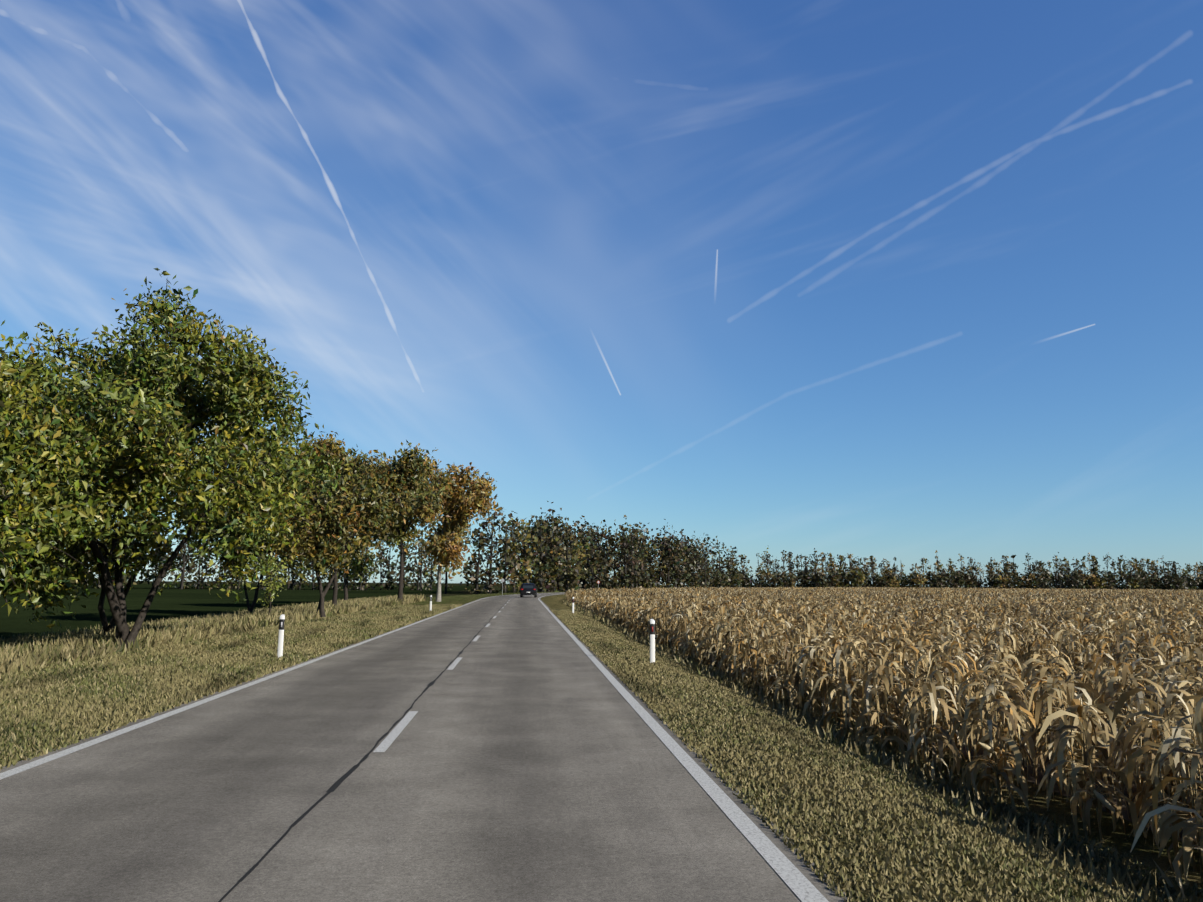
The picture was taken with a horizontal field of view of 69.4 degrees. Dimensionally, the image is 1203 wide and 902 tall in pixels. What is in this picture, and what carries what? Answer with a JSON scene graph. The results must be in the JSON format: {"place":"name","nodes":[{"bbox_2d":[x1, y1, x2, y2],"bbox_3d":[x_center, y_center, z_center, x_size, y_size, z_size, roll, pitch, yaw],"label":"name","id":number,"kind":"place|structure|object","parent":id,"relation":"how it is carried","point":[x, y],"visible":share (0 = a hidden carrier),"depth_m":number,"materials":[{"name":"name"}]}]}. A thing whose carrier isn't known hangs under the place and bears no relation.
{"place":"outdoors","nodes":[
{"label":"outdoors","id":0,"kind":"place"},
{"bbox_2d":[0,583,495,639],"bbox_3d":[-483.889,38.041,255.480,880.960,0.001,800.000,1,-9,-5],"label":"field ground","id":1,"kind":"structure","parent":0,"point":[173,602],"depth_m":89.99,"materials":[{"name":"green plant"}]},
{"bbox_2d":[3,527,444,590],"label":"distant trees","id":2,"kind":"object","parent":1,"relation":"on","point":[180,565],"visible":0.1,"depth_m":253.18,"materials":[{"name":"green plant"}]},
{"bbox_2d":[0,591,568,770],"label":"verge","id":3,"kind":"structure","parent":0,"point":[461,599],"depth_m":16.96,"materials":[{"name":"green plant"}]},
{"bbox_2d":[0,320,65,615],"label":"tree","id":4,"kind":"object","parent":3,"relation":"on","point":[12,523],"visible":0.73,"depth_m":16.67,"materials":[{"name":"green plant"}]},
{"bbox_2d":[0,341,126,597],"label":"tree","id":5,"kind":"object","parent":3,"relation":"on","point":[3,354],"visible":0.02,"depth_m":27.37,"materials":[{"name":"green plant"}]},
{"bbox_2d":[0,334,134,613],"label":"tree","id":6,"kind":"object","parent":3,"relation":"on","point":[63,438],"visible":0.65,"depth_m":19.01,"materials":[{"name":"green plant"}]},
{"bbox_2d":[5,341,287,634],"bbox_3d":[-16.063,1.351,29.195,10.440,10.274,7.438,-3,-9,22],"label":"tree","id":7,"kind":"object","parent":3,"relation":"on","point":[165,549],"visible":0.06,"depth_m":28.46,"materials":[{"name":"green plant"}]},
{"bbox_2d":[0,268,353,647],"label":"tree","id":8,"kind":"object","parent":3,"relation":"on","point":[140,387],"visible":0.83,"depth_m":22.61,"materials":[{"name":"green plant"}]},
{"bbox_2d":[175,473,330,612],"bbox_3d":[-20.032,4.756,48.088,8.209,9.338,8.889,-4,-10,26],"label":"tree","id":9,"kind":"object","parent":3,"relation":"on","point":[212,540],"visible":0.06,"depth_m":47.69,"materials":[{"name":"green plant"}]},
{"bbox_2d":[253,552,292,613],"bbox_3d":[-14.940,6.229,39.245,1.698,3.260,2.091,1,-9,-5],"label":"tree sapling","id":10,"kind":"object","parent":3,"relation":"on","point":[277,567],"visible":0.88,"depth_m":39.01,"materials":[{"name":"green plant"}]},
{"bbox_2d":[277,614,284,657],"bbox_3d":[-7.468,4.400,20.243,0.125,1.162,0.105,1,-9,-5],"label":"delineator post","id":11,"kind":"object","parent":3,"relation":"on","point":[280,636],"visible":0.94,"depth_m":20.21,"materials":[{"name":"plastic"}]},
{"bbox_2d":[268,434,373,605],"bbox_3d":[-18.733,4.817,56.893,6.872,11.428,9.487,5,-10,-29],"label":"tree","id":12,"kind":"object","parent":3,"relation":"on","point":[334,598],"visible":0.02,"depth_m":56.75,"materials":[{"name":"green plant"}]},
{"bbox_2d":[264,431,416,617],"bbox_3d":[-13.788,3.702,42.851,8.942,9.398,7.189,1,-9,-5],"label":"tree","id":13,"kind":"object","parent":3,"relation":"on","point":[328,538],"visible":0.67,"depth_m":43.01,"materials":[{"name":"green plant"}]},
{"bbox_2d":[309,509,416,600],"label":"tree","id":14,"kind":"object","parent":3,"relation":"on","point":[361,567],"visible":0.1,"depth_m":76.33,"materials":[{"name":"green plant"}]},
{"bbox_2d":[365,440,458,600],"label":"tree","id":15,"kind":"object","parent":3,"relation":"on","point":[402,473],"visible":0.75,"depth_m":71.79,"materials":[{"name":"green plant"}]},
{"bbox_2d":[429,595,431,610],"bbox_3d":[-10.371,9.349,52.740,0.125,1.162,0.105,1,-9,-5],"label":"delineator post","id":16,"kind":"object","parent":3,"relation":"on","point":[430,602],"visible":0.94,"depth_m":52.71,"materials":[{"name":"plastic"}]},
{"bbox_2d":[415,453,501,601],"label":"tree","id":17,"kind":"object","parent":3,"relation":"on","point":[457,504],"visible":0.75,"depth_m":84.93,"materials":[{"name":"orange plant"}]},
{"bbox_2d":[0,592,850,901],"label":"road","id":18,"kind":"structure","parent":0,"point":[526,756],"depth_m":7.09,"materials":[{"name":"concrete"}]},
{"bbox_2d":[218,603,505,901],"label":"road seam","id":19,"kind":"object","parent":18,"relation":"on","point":[335,785],"visible":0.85,"depth_m":7.45,"materials":[{"name":"black asphalt"}]},
{"bbox_2d":[0,594,828,901],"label":"road markings","id":20,"kind":"object","parent":18,"relation":"on","point":[796,880],"visible":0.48,"depth_m":8.51,"materials":[{"name":"paint"}]},
{"bbox_2d":[520,583,536,597],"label":"car","id":21,"kind":"object","parent":18,"relation":"on","point":[528,588],"visible":1,"depth_m":106.22,"materials":[{"name":"paint"}]},
{"bbox_2d":[0,0,1202,586],"label":"sky","id":22,"kind":"structure","parent":0,"point":[907,281],"materials":[{"name":"blue"}]},
{"bbox_2d":[95,581,1198,596],"bbox_3d":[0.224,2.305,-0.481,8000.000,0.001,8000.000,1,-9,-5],"label":"ground","id":23,"kind":"structure","parent":0,"point":[462,592],"depth_m":700.27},
{"bbox_2d":[412,496,747,593],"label":"trees","id":24,"kind":"object","parent":23,"relation":"on","point":[550,551],"visible":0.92,"depth_m":224.14,"materials":[{"name":"green plant"}]},
{"bbox_2d":[509,515,703,591],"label":"trees","id":25,"kind":"object","parent":23,"relation":"on","point":[600,537],"visible":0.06,"depth_m":278.61,"materials":[{"name":"green plant"}]},
{"bbox_2d":[696,547,1202,589],"bbox_3d":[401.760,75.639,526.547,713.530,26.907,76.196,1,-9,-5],"label":"trees","id":26,"kind":"object","parent":23,"relation":"on","point":[857,576],"visible":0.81,"depth_m":490.60,"materials":[{"name":"green plant"}]},
{"bbox_2d":[541,594,1202,901],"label":"verge","id":27,"kind":"structure","parent":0,"point":[1146,853],"depth_m":7.82,"materials":[{"name":"green plant"}]},
{"bbox_2d":[572,597,573,612],"bbox_3d":[-1.724,9.446,52.685,0.125,1.162,0.105,1,-9,-5],"label":"delineator post","id":28,"kind":"object","parent":27,"relation":"on","point":[572,604],"visible":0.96,"depth_m":52.65,"materials":[{"name":"plastic"}]},
{"bbox_2d":[650,619,654,662],"bbox_3d":[1.178,4.497,20.188,0.125,1.162,0.105,1,-9,-5],"label":"delineator post","id":29,"kind":"object","parent":27,"relation":"on","point":[652,640],"visible":0.92,"depth_m":20.15,"materials":[{"name":"plastic"}]},
{"bbox_2d":[668,639,1201,846],"bbox_3d":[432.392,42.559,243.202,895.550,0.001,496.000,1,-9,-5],"label":"maize field soil","id":30,"kind":"structure","parent":0,"point":[1032,779],"depth_m":10.59,"materials":[{"name":"brown soil"}]},
{"bbox_2d":[564,587,1202,606],"bbox_3d":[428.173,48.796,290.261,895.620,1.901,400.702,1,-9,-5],"label":"maize","id":31,"kind":"object","parent":30,"relation":"on","point":[578,594],"depth_m":94.73,"materials":[{"name":"beige plant"}]},
{"bbox_2d":[578,592,1202,649],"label":"maize","id":32,"kind":"object","parent":30,"relation":"on","point":[634,613],"visible":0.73,"depth_m":37.86,"materials":[{"name":"beige plant"}]},
{"bbox_2d":[613,586,1202,594],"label":"distant maize","id":33,"kind":"object","parent":30,"relation":"on","point":[1018,590],"visible":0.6,"depth_m":216.44,"materials":[{"name":"plant"}]},
{"bbox_2d":[669,608,1202,897],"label":"maize","id":34,"kind":"object","parent":30,"relation":"on","point":[1135,700],"visible":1,"depth_m":12.01,"materials":[{"name":"beige plant"}]}
]}

